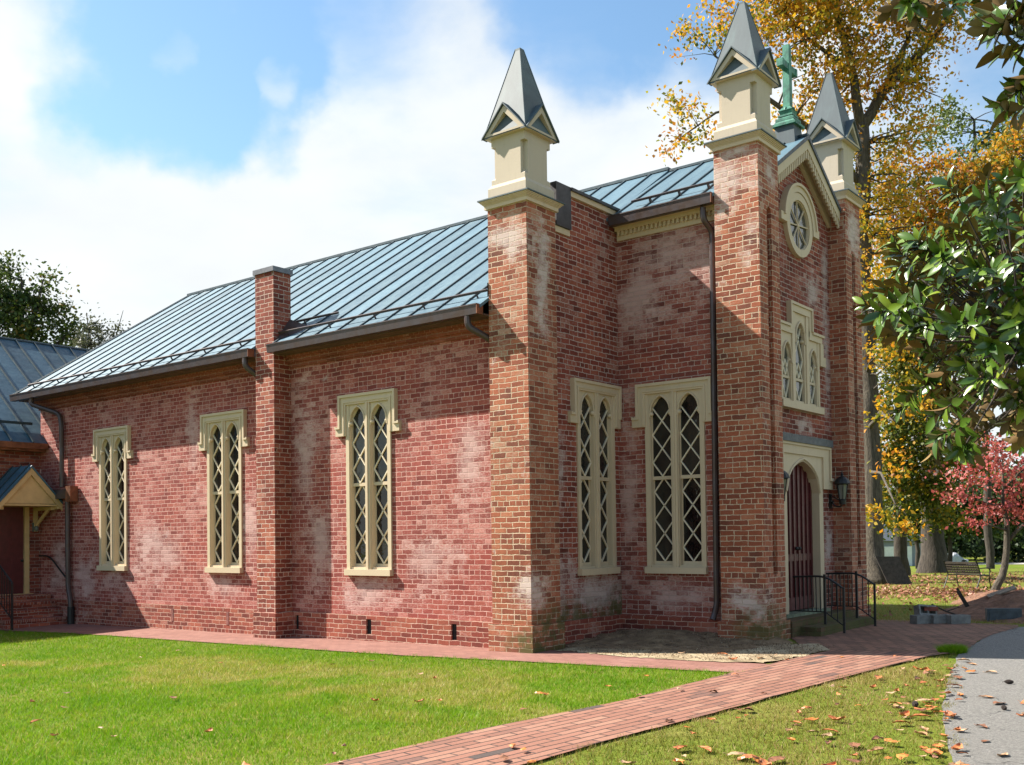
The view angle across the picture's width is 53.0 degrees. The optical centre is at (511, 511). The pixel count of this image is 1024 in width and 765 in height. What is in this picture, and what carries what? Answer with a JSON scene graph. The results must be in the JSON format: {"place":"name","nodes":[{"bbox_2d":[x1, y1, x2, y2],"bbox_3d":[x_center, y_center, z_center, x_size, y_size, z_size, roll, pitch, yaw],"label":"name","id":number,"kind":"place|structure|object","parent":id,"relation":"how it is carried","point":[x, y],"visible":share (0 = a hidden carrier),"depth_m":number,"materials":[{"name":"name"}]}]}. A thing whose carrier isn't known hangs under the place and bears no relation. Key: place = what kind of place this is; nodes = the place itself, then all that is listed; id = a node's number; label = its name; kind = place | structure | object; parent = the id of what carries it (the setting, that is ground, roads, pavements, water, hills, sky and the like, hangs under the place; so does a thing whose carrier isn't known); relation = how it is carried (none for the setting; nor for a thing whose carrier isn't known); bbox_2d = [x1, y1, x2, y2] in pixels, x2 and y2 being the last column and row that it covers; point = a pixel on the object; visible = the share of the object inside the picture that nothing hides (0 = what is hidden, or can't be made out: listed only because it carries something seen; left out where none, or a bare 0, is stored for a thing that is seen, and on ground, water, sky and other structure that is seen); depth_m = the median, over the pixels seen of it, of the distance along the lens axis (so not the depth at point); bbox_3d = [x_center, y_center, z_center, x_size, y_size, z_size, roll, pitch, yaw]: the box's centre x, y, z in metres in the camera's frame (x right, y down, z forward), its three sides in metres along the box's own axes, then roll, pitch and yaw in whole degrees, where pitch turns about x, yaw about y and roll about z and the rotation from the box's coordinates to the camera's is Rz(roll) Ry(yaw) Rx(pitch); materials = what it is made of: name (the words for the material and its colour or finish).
{"place":"outdoors","nodes":[
{"label":"outdoors","id":0,"kind":"place"},
{"bbox_2d":[0,624,765,671],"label":"sidewalk","id":1,"kind":"structure","parent":0,"point":[409,649],"depth_m":15.56,"materials":[{"name":"red brick"}]},
{"bbox_2d":[0,565,12,629],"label":"iron handrail","id":2,"kind":"object","parent":1,"relation":"on","point":[10,580],"visible":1,"depth_m":21.32,"materials":[{"name":"black metal"}]},
{"bbox_2d":[0,553,1023,764],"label":"ground","id":3,"kind":"structure","parent":0,"point":[1012,568],"depth_m":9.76,"materials":[{"name":"green plant"}]},
{"bbox_2d":[0,593,66,628],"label":"brick steps","id":4,"kind":"structure","parent":3,"relation":"on","point":[35,609],"depth_m":22.28,"materials":[{"name":"red brick"}]},
{"bbox_2d":[0,336,90,594],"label":"brick annex","id":5,"kind":"object","parent":3,"relation":"on","point":[27,494],"visible":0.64,"depth_m":23.15,"materials":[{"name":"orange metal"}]},
{"bbox_2d":[0,503,33,594],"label":"door","id":6,"kind":"structure","parent":5,"relation":"in","point":[14,521],"depth_m":22.99,"materials":[{"name":"paint"}]},
{"bbox_2d":[0,249,103,348],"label":"maple tree","id":7,"kind":"object","parent":3,"relation":"on","point":[14,310],"visible":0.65,"depth_m":47.70,"materials":[{"name":"green plant"}]},
{"bbox_2d":[63,312,130,349],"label":"shrubby tree","id":8,"kind":"object","parent":3,"relation":"on","point":[87,342],"visible":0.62,"depth_m":43.83,"materials":[{"name":"green plant"}]},
{"bbox_2d":[9,1,870,652],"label":"church","id":9,"kind":"structure","parent":3,"relation":"on","point":[533,411],"depth_m":16.40,"materials":[{"name":"brick"}]},
{"bbox_2d":[39,555,64,576],"bbox_3d":[-10.209,1.240,22.925,1.207,0.527,0.108,-2,-2,38],"label":"wall handrail","id":10,"kind":"object","parent":9,"relation":"attached to","point":[57,566],"depth_m":22.85,"materials":[{"name":"black metal"}]},
{"bbox_2d":[91,425,132,570],"bbox_3d":[-8.335,-0.254,21.588,1.488,2.995,0.245,-2,-2,38],"label":"window","id":11,"kind":"structure","parent":9,"relation":"in","point":[112,445],"depth_m":21.54,"materials":[{"name":"beige paint"}]},
{"bbox_2d":[197,409,249,572],"bbox_3d":[-5.335,-0.351,19.225,1.488,2.995,0.245,-2,-2,38],"label":"window","id":12,"kind":"structure","parent":9,"relation":"in","point":[223,435],"depth_m":19.17,"materials":[{"name":"beige paint"}]},
{"bbox_2d":[334,388,401,575],"bbox_3d":[-2.312,-0.448,16.844,1.488,2.995,0.245,-2,-2,38],"label":"window","id":13,"kind":"structure","parent":9,"relation":"in","point":[368,420],"depth_m":16.79,"materials":[{"name":"beige paint"}]},
{"bbox_2d":[568,377,621,575],"bbox_3d":[1.255,-0.513,16.036,0.245,2.995,1.408,-2,-2,38],"label":"window","id":14,"kind":"structure","parent":9,"relation":"in","point":[596,407],"depth_m":16.01,"materials":[{"name":"beige paint"}]},
{"bbox_2d":[631,376,717,573],"bbox_3d":[2.568,-0.530,15.997,1.488,2.995,0.245,-2,-2,38],"label":"window","id":15,"kind":"structure","parent":9,"relation":"in","point":[673,414],"depth_m":15.95,"materials":[{"name":"beige paint"}]},
{"bbox_2d":[784,471,789,500],"bbox_3d":[4.010,-0.403,15.519,0.385,0.650,0.270,-2,-2,38],"label":"wall lantern","id":16,"kind":"object","parent":9,"relation":"attached to","point":[786,476],"depth_m":15.43,"materials":[{"name":"black metal"}]},
{"bbox_2d":[779,183,818,257],"bbox_3d":[4.669,-4.721,16.706,0.110,1.185,1.540,-2,-2,38],"label":"round window","id":17,"kind":"structure","parent":9,"relation":"in","point":[797,214],"depth_m":16.71,"materials":[{"name":"beige paint"}]},
{"bbox_2d":[781,300,825,414],"bbox_3d":[4.634,-2.487,16.700,0.230,1.720,2.040,-2,-2,38],"label":"triple window","id":18,"kind":"structure","parent":9,"relation":"in","point":[802,358],"depth_m":16.75,"materials":[{"name":"beige paint"}]},
{"bbox_2d":[829,471,849,508],"bbox_3d":[5.569,-0.373,17.498,0.385,0.650,0.270,-2,-2,38],"label":"wall lantern","id":19,"kind":"object","parent":9,"relation":"attached to","point":[841,482],"depth_m":17.41,"materials":[{"name":"black metal"}]},
{"bbox_2d":[620,760,635,763],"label":"fallen leaf","id":20,"kind":"object","parent":3,"relation":"on","point":[627,762],"visible":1,"depth_m":7.45,"materials":[{"name":"yellow plant"}]},
{"bbox_2d":[564,628,792,654],"bbox_3d":[2.315,1.883,14.822,2.930,0.228,1.980,-2,-2,38],"label":"earth bed","id":21,"kind":"object","parent":3,"relation":"on","point":[683,637],"visible":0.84,"depth_m":14.81,"materials":[{"name":"brown soil"}]},
{"bbox_2d":[559,630,831,659],"bbox_3d":[2.490,1.844,14.335,3.664,0.191,2.487,-2,-2,38],"label":"ground debris","id":22,"kind":"object","parent":21,"relation":"on","point":[763,649],"visible":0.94,"depth_m":14.08,"materials":[{"name":"plant"}]},
{"bbox_2d":[673,758,684,764],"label":"fallen leaf","id":23,"kind":"object","parent":3,"relation":"on","point":[678,760],"visible":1,"depth_m":7.47,"materials":[{"name":"yellow plant"}]},
{"bbox_2d":[675,745,686,749],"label":"fallen leaf","id":24,"kind":"object","parent":3,"relation":"on","point":[677,747],"visible":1,"depth_m":7.89,"materials":[{"name":"orange plant"}]},
{"bbox_2d":[555,643,828,662],"bbox_3d":[2.343,1.892,13.741,3.713,0.068,2.071,-1,-1,12],"label":"sand strip","id":25,"kind":"object","parent":3,"relation":"on","point":[779,656],"visible":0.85,"depth_m":13.56,"materials":[{"name":"soil"}]},
{"bbox_2d":[699,746,710,751],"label":"fallen leaf","id":26,"kind":"object","parent":3,"relation":"on","point":[708,748],"visible":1,"depth_m":7.82,"materials":[{"name":"orange plant"}]},
{"bbox_2d":[527,652,967,764],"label":"grass","id":27,"kind":"structure","parent":3,"relation":"on","point":[775,744],"depth_m":8.59,"materials":[{"name":"green plant"}]},
{"bbox_2d":[725,751,745,755],"bbox_3d":[1.646,1.788,7.576,0.169,0.028,0.093,0,-2,-36],"label":"fallen leaf","id":28,"kind":"object","parent":27,"relation":"on","point":[735,752],"visible":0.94,"depth_m":7.57,"materials":[{"name":"beige plant"}]},
{"bbox_2d":[842,758,863,762],"bbox_3d":[2.427,1.765,7.295,0.164,0.016,0.081,6,3,1],"label":"fallen leaf","id":29,"kind":"object","parent":27,"relation":"on","point":[854,760],"visible":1,"depth_m":7.29,"materials":[{"name":"brown plant"}]},
{"bbox_2d":[849,742,860,747],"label":"fallen leaf","id":30,"kind":"object","parent":27,"relation":"on","point":[854,744],"visible":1,"depth_m":7.84,"materials":[{"name":"brown plant"}]},
{"bbox_2d":[871,746,886,750],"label":"fallen leaf","id":31,"kind":"object","parent":27,"relation":"on","point":[877,748],"visible":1,"depth_m":7.70,"materials":[{"name":"beige plant"}]},
{"bbox_2d":[945,710,955,716],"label":"fallen leaf","id":32,"kind":"object","parent":27,"relation":"on","point":[951,714],"visible":1,"depth_m":8.95,"materials":[{"name":"orange plant"}]},
{"bbox_2d":[738,754,762,759],"bbox_3d":[1.740,1.793,7.504,0.168,0.052,0.094,0,-1,-17],"label":"fallen leaf","id":33,"kind":"object","parent":3,"relation":"on","point":[748,756],"visible":0.99,"depth_m":7.49,"materials":[{"name":"orange plant"}]},
{"bbox_2d":[758,758,771,764],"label":"fallen leaf","id":34,"kind":"object","parent":3,"relation":"on","point":[761,761],"visible":1,"depth_m":7.32,"materials":[{"name":"orange plant"}]},
{"bbox_2d":[768,756,785,761],"bbox_3d":[1.906,1.797,7.439,0.169,0.028,0.100,-1,-1,2],"label":"fallen leaf","id":35,"kind":"object","parent":3,"relation":"on","point":[773,758],"visible":0.9,"depth_m":7.45,"materials":[{"name":"brown plant"}]},
{"bbox_2d":[800,717,818,720],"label":"fallen leaf","id":36,"kind":"object","parent":3,"relation":"on","point":[811,719],"visible":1,"depth_m":8.88,"materials":[{"name":"orange plant"}]},
{"bbox_2d":[645,0,977,584],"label":"poplar tree","id":37,"kind":"object","parent":3,"relation":"on","point":[900,67],"visible":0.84,"depth_m":32.37,"materials":[{"name":"yellow plant"}]},
{"bbox_2d":[821,761,835,764],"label":"fallen leaf","id":38,"kind":"object","parent":3,"relation":"on","point":[832,763],"visible":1,"depth_m":7.20,"materials":[{"name":"orange plant"}]},
{"bbox_2d":[786,609,873,638],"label":"brick steps","id":39,"kind":"structure","parent":3,"relation":"on","point":[811,625],"depth_m":15.94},
{"bbox_2d":[793,574,845,632],"bbox_3d":[4.768,1.437,15.951,0.830,0.915,0.036,-2,-2,38],"label":"iron railing","id":40,"kind":"object","parent":39,"relation":"on","point":[824,577],"visible":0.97,"depth_m":15.89,"materials":[{"name":"black metal"}]},
{"bbox_2d":[826,571,876,625],"bbox_3d":[5.622,1.453,17.035,0.830,0.915,0.036,-2,-2,38],"label":"iron railing","id":41,"kind":"object","parent":39,"relation":"on","point":[856,574],"visible":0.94,"depth_m":16.97,"materials":[{"name":"black metal"}]},
{"bbox_2d":[825,715,844,719],"bbox_3d":[2.795,1.783,8.873,0.100,0.060,0.176,0,-1,-14],"label":"fallen leaf","id":42,"kind":"object","parent":3,"relation":"on","point":[834,717],"visible":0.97,"depth_m":8.90,"materials":[{"name":"orange plant"}]},
{"bbox_2d":[871,735,885,740],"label":"fallen leaf","id":43,"kind":"object","parent":3,"relation":"on","point":[875,737],"visible":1,"depth_m":8.06,"materials":[{"name":"brown plant"}]},
{"bbox_2d":[875,556,911,584],"bbox_3d":[11.602,1.803,31.245,1.053,0.851,0.181,-1,-1,0],"label":"leaning panel","id":44,"kind":"object","parent":3,"relation":"on","point":[893,570],"visible":0.95,"depth_m":31.22,"materials":[{"name":"grey stone"}]},
{"bbox_2d":[883,524,920,565],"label":"house","id":45,"kind":"structure","parent":3,"relation":"on","point":[889,547],"depth_m":104.99,"materials":[{"name":"stone"}]},
{"bbox_2d":[884,546,893,555],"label":"window","id":46,"kind":"structure","parent":45,"relation":"in","point":[888,551],"depth_m":104.93,"materials":[{"name":"white glass"}]},
{"bbox_2d":[907,546,911,565],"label":"door","id":47,"kind":"structure","parent":45,"relation":"in","point":[909,548],"depth_m":104.95,"materials":[{"name":"white paint"}]},
{"bbox_2d":[896,752,908,758],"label":"fallen leaf","id":48,"kind":"object","parent":3,"relation":"on","point":[901,756],"visible":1,"depth_m":7.37,"materials":[{"name":"orange plant"}]},
{"bbox_2d":[898,710,908,716],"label":"fallen leaf","id":49,"kind":"object","parent":3,"relation":"on","point":[905,713],"visible":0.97,"depth_m":9.02,"materials":[{"name":"orange plant"}]},
{"bbox_2d":[912,701,918,706],"bbox_3d":[3.718,1.777,9.479,0.060,0.062,0.134,-1,-1,16],"label":"seed cone","id":50,"kind":"object","parent":3,"relation":"on","point":[915,703],"visible":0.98,"depth_m":9.44,"materials":[{"name":"black plant"}]},
{"bbox_2d":[914,730,926,735],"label":"fallen leaf","id":51,"kind":"object","parent":3,"relation":"on","point":[922,732],"visible":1,"depth_m":8.18,"materials":[{"name":"beige plant"}]},
{"bbox_2d":[910,713,934,716],"bbox_3d":[3.549,1.770,8.888,0.190,0.033,0.105,-1,-2,28],"label":"fallen leaf","id":52,"kind":"object","parent":3,"relation":"on","point":[915,714],"visible":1,"depth_m":8.89,"materials":[{"name":"orange plant"}]},
{"bbox_2d":[913,604,936,614],"bbox_3d":[6.999,1.690,17.395,0.340,0.180,0.150,5,-21,-13],"label":"cinder block","id":53,"kind":"object","parent":3,"relation":"on","point":[918,609],"depth_m":17.35,"materials":[{"name":"grey concrete"}]},
{"bbox_2d":[923,607,937,610],"bbox_3d":[7.077,1.649,17.362,0.220,0.065,0.100,-1,-1,10],"label":"brick","id":54,"kind":"object","parent":53,"relation":"on","point":[930,608],"visible":1,"depth_m":17.32,"materials":[{"name":"red brick"}]},
{"bbox_2d":[884,471,970,568],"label":"holly tree","id":55,"kind":"object","parent":3,"relation":"on","point":[917,553],"visible":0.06,"depth_m":59.84,"materials":[{"name":"green plant"}]},
{"bbox_2d":[921,748,934,754],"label":"fallen leaf","id":56,"kind":"object","parent":3,"relation":"on","point":[929,751],"visible":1,"depth_m":7.56,"materials":[{"name":"orange plant"}]},
{"bbox_2d":[930,749,942,754],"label":"fallen leaf","id":57,"kind":"object","parent":3,"relation":"on","point":[937,751],"visible":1,"depth_m":7.56,"materials":[{"name":"orange plant"}]},
{"bbox_2d":[852,0,1023,466],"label":"magnolia tree","id":58,"kind":"object","parent":3,"relation":"on","point":[979,329],"visible":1,"depth_m":6.72,"materials":[{"name":"green leaf"},{"name":"dark bark"}]},
{"bbox_2d":[932,743,943,748],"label":"fallen leaf","id":59,"kind":"object","parent":3,"relation":"on","point":[938,746],"visible":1,"depth_m":7.76,"materials":[{"name":"orange plant"}]},
{"bbox_2d":[854,114,1023,572],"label":"oak tree","id":60,"kind":"object","parent":3,"relation":"on","point":[934,555],"visible":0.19,"depth_m":41.25,"materials":[{"name":"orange plant"}]},
{"bbox_2d":[871,257,1017,575],"bbox_3d":[13.532,-3.040,34.465,5.747,11.355,5.712,0,-2,-33],"label":"maple tree","id":61,"kind":"object","parent":3,"relation":"on","point":[920,488],"visible":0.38,"depth_m":33.68,"materials":[{"name":"yellow plant"}]},
{"bbox_2d":[867,569,1023,621],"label":"leaf litter","id":62,"kind":"object","parent":3,"relation":"on","point":[927,591],"visible":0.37,"depth_m":27.55,"materials":[{"name":"brown plant"}]},
{"bbox_2d":[907,474,1011,561],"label":"holly tree","id":63,"kind":"object","parent":3,"relation":"on","point":[947,535],"visible":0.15,"depth_m":58.94,"materials":[{"name":"green plant"}]},
{"bbox_2d":[952,552,968,561],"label":"covered car","id":64,"kind":"object","parent":3,"relation":"on","point":[957,557],"visible":0.23,"depth_m":104.19,"materials":[{"name":"white fabric"}]},
{"bbox_2d":[903,93,1023,568],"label":"pine tree","id":65,"kind":"object","parent":3,"relation":"on","point":[988,535],"visible":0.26,"depth_m":51.50,"materials":[{"name":"green plant"}]},
{"bbox_2d":[943,560,990,587],"bbox_3d":[12.453,1.721,28.112,0.662,0.789,1.041,0,-2,-30],"label":"park bench","id":66,"kind":"object","parent":3,"relation":"on","point":[970,567],"visible":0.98,"depth_m":27.97,"materials":[{"name":"brown wood"}]},
{"bbox_2d":[944,526,997,561],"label":"dark tree","id":67,"kind":"object","parent":3,"relation":"on","point":[971,546],"visible":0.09,"depth_m":108.10,"materials":[{"name":"green plant"}]},
{"bbox_2d":[937,590,1023,623],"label":"earth mound","id":68,"kind":"object","parent":3,"relation":"on","point":[979,602],"visible":0.57,"depth_m":18.40,"materials":[{"name":"brown soil"}]},
{"bbox_2d":[931,604,958,614],"bbox_3d":[7.843,1.764,18.166,0.236,0.205,1.006,0,-1,-15],"label":"branch","id":69,"kind":"object","parent":68,"relation":"on","point":[947,611],"visible":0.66,"depth_m":18.26,"materials":[{"name":"brown plant"}]},
{"bbox_2d":[956,588,968,606],"bbox_3d":[8.275,1.623,18.839,0.070,0.470,0.030,-31,-12,18],"label":"plank","id":70,"kind":"object","parent":68,"relation":"on","point":[962,598],"visible":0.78,"depth_m":18.83,"materials":[{"name":"brown wood"}]},
{"bbox_2d":[924,431,1023,590],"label":"dogwood tree","id":71,"kind":"object","parent":68,"relation":"on","point":[1008,537],"visible":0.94,"depth_m":22.97,"materials":[{"name":"red plant"}]},
{"bbox_2d":[986,585,1016,597],"bbox_3d":[8.969,1.476,18.821,0.500,0.025,0.140,-22,13,14],"label":"plank","id":72,"kind":"object","parent":68,"relation":"on","point":[1004,590],"visible":1,"depth_m":18.81,"materials":[{"name":"grey wood"}]},
{"bbox_2d":[985,608,1021,620],"bbox_3d":[8.309,1.760,17.364,0.560,0.240,0.112,-1,-1,7],"label":"stone slab","id":73,"kind":"object","parent":68,"relation":"on","point":[991,614],"depth_m":17.32,"materials":[{"name":"stone"}]},
{"bbox_2d":[942,627,1023,764],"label":"asphalt drive","id":74,"kind":"structure","parent":3,"relation":"on","point":[1001,654],"depth_m":9.59,"materials":[{"name":"grey asphalt"}]},
{"bbox_2d":[951,742,962,749],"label":"fallen leaf","id":75,"kind":"object","parent":74,"relation":"on","point":[957,746],"visible":1,"depth_m":7.67,"materials":[{"name":"orange plant"}]},
{"bbox_2d":[1004,679,1013,683],"bbox_3d":[5.134,1.765,10.637,0.110,0.050,0.049,-1,-2,21],"label":"seed cone","id":76,"kind":"object","parent":74,"relation":"on","point":[1007,681],"visible":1,"depth_m":10.62,"materials":[{"name":"brown plant"}]},
{"bbox_2d":[953,520,1023,562],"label":"dark tree","id":77,"kind":"object","parent":3,"relation":"on","point":[999,554],"visible":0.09,"depth_m":111.23,"materials":[{"name":"green plant"}]},
{"bbox_2d":[955,467,1023,541],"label":"holly tree","id":78,"kind":"object","parent":3,"relation":"on","point":[997,497],"visible":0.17,"depth_m":58.87,"materials":[{"name":"green plant"}]},
{"bbox_2d":[980,452,1023,559],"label":"dark tree","id":79,"kind":"object","parent":3,"relation":"on","point":[1009,478],"depth_m":123.97,"materials":[{"name":"green plant"}]},
{"bbox_2d":[995,526,1023,561],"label":"dark tree","id":80,"kind":"object","parent":3,"relation":"on","point":[1016,544],"visible":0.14,"depth_m":109.71,"materials":[{"name":"green plant"}]},
{"bbox_2d":[997,464,1023,541],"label":"holly tree","id":81,"kind":"object","parent":3,"relation":"on","point":[1016,500],"visible":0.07,"depth_m":59.67,"materials":[{"name":"green plant"}]},
{"bbox_2d":[0,0,1023,489],"label":"sky","id":82,"kind":"structure","parent":0,"point":[158,153],"materials":[{"name":"blue"}]},
{"bbox_2d":[324,650,944,764],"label":"brick path","id":83,"kind":"structure","parent":0,"point":[542,737],"depth_m":9.29,"materials":[{"name":"red brick"}]},
{"bbox_2d":[499,754,508,759],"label":"fallen leaf","id":84,"kind":"object","parent":83,"relation":"on","point":[504,757],"visible":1,"depth_m":7.59,"materials":[{"name":"brown plant"}]},
{"bbox_2d":[792,619,1018,653],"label":"brick plaza","id":85,"kind":"structure","parent":0,"point":[901,636],"depth_m":15.05,"materials":[{"name":"red brick"}]},
{"bbox_2d":[910,614,930,623],"bbox_3d":[6.825,1.803,17.100,0.340,0.150,0.180,0,-1,-16],"label":"cinder block","id":86,"kind":"object","parent":85,"relation":"on","point":[921,619],"depth_m":17.02,"materials":[{"name":"grey concrete"}]},
{"bbox_2d":[931,614,948,623],"bbox_3d":[7.112,1.796,17.078,0.340,0.150,0.180,0,-1,-10],"label":"cinder block","id":87,"kind":"object","parent":85,"relation":"on","point":[938,618],"depth_m":16.98,"materials":[{"name":"grey concrete"}]},
{"bbox_2d":[934,642,972,654],"bbox_3d":[5.640,1.750,13.186,0.559,0.150,0.555,0,-1,-10],"label":"grass tuft","id":88,"kind":"object","parent":85,"relation":"on","point":[952,649],"visible":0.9,"depth_m":13.11,"materials":[{"name":"green plant"}]},
{"bbox_2d":[946,614,970,623],"bbox_3d":[7.362,1.786,16.958,0.340,0.150,0.180,-1,-1,-8],"label":"cinder block","id":89,"kind":"object","parent":85,"relation":"on","point":[957,619],"depth_m":16.87,"materials":[{"name":"grey concrete"}]},
{"bbox_2d":[867,571,1023,625],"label":"grass","id":90,"kind":"structure","parent":0,"point":[912,609],"depth_m":23.52,"materials":[{"name":"plant"}]},
{"bbox_2d":[977,562,1023,563],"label":"road","id":91,"kind":"structure","parent":0,"point":[1001,562],"depth_m":109.58,"materials":[{"name":"grey asphalt"}]}
]}

